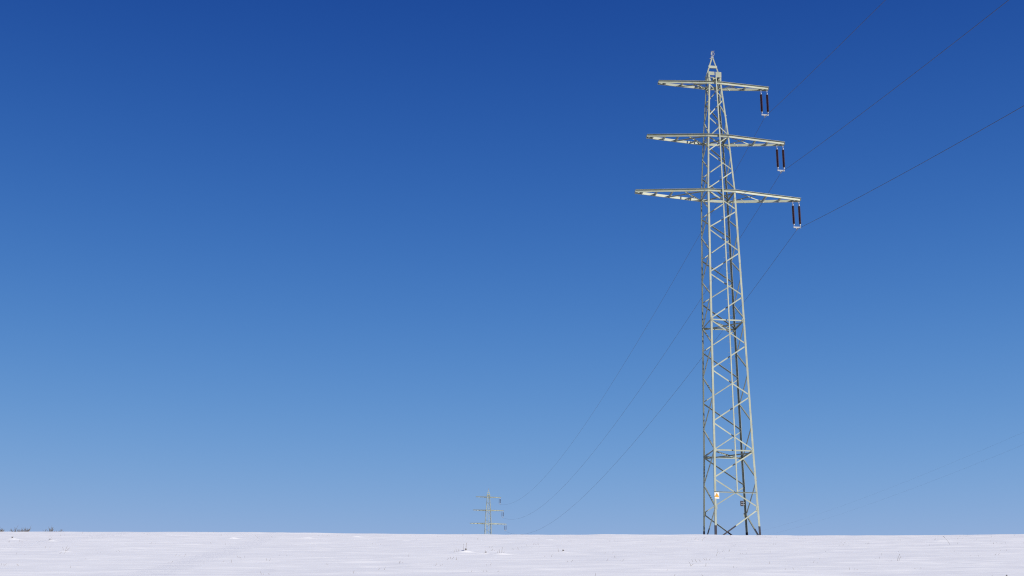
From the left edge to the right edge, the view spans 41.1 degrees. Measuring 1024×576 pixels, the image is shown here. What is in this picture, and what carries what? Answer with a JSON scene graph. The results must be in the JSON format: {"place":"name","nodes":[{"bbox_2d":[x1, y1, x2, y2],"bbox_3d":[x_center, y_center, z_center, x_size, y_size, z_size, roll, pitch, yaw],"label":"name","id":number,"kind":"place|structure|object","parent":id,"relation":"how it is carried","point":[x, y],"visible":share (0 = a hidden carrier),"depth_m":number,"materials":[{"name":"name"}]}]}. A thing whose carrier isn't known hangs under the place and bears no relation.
{"place":"outdoors","nodes":[
{"label":"outdoors","id":0,"kind":"place"},
{"bbox_2d":[0,532,1023,575],"bbox_3d":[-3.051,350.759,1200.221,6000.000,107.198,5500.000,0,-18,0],"label":"snow field","id":1,"kind":"structure","parent":0,"point":[284,553],"depth_m":50.02,"materials":[{"name":"white snow"}]},
{"bbox_2d":[11,526,30,531],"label":"bare tree","id":2,"kind":"object","parent":1,"relation":"on","point":[22,530],"visible":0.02,"depth_m":202.75,"materials":[{"name":"grey plant"}]},
{"bbox_2d":[470,489,505,533],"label":"lattice pylon","id":3,"kind":"object","parent":1,"relation":"on","point":[490,523],"visible":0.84,"depth_m":492.30,"materials":[{"name":"grey metal"}]},
{"bbox_2d":[16,535,999,575],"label":"stubble","id":4,"kind":"object","parent":1,"relation":"on","point":[544,556],"visible":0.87,"depth_m":49.06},
{"bbox_2d":[635,51,800,534],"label":"lattice pylon","id":5,"kind":"object","parent":1,"relation":"on","point":[717,89],"visible":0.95,"depth_m":106.05,"materials":[{"name":"grey metal"}]},
{"bbox_2d":[714,492,718,498],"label":"warning sign","id":6,"kind":"object","parent":5,"relation":"attached to","point":[716,495],"visible":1,"depth_m":98.39,"materials":[{"name":"white metal"}]},
{"bbox_2d":[760,90,768,117],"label":"insulator set","id":7,"kind":"object","parent":5,"relation":"hanging from","point":[767,104],"visible":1,"depth_m":110.28,"materials":[{"name":"ceramic"}]},
{"bbox_2d":[501,19,865,504],"bbox_3d":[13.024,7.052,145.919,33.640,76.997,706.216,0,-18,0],"label":"power line","id":8,"kind":"object","parent":7,"relation":"hanging from","point":[729,181],"visible":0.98,"depth_m":114.88,"materials":[{"name":"metal"}]},
{"bbox_2d":[776,145,784,173],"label":"insulator set","id":9,"kind":"object","parent":5,"relation":"hanging from","point":[777,159],"visible":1,"depth_m":108.95,"materials":[{"name":"ceramic"}]},
{"bbox_2d":[532,0,1008,512],"bbox_3d":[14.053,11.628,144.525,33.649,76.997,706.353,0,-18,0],"label":"power line","id":10,"kind":"object","parent":9,"relation":"hanging from","point":[796,161],"visible":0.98,"depth_m":92.87,"materials":[{"name":"metal"}]},
{"bbox_2d":[792,201,800,229],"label":"insulator set","id":11,"kind":"object","parent":5,"relation":"hanging from","point":[793,215],"visible":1,"depth_m":107.60,"materials":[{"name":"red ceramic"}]},
{"bbox_2d":[508,106,1022,534],"bbox_3d":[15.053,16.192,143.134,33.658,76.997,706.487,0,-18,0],"label":"power line","id":12,"kind":"object","parent":11,"relation":"hanging from","point":[793,234],"visible":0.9,"depth_m":97.99,"materials":[{"name":"metal"}]},
{"bbox_2d":[0,0,1023,535],"label":"sky","id":13,"kind":"structure","parent":0,"point":[289,266],"materials":[{"name":"blue"}]}
]}

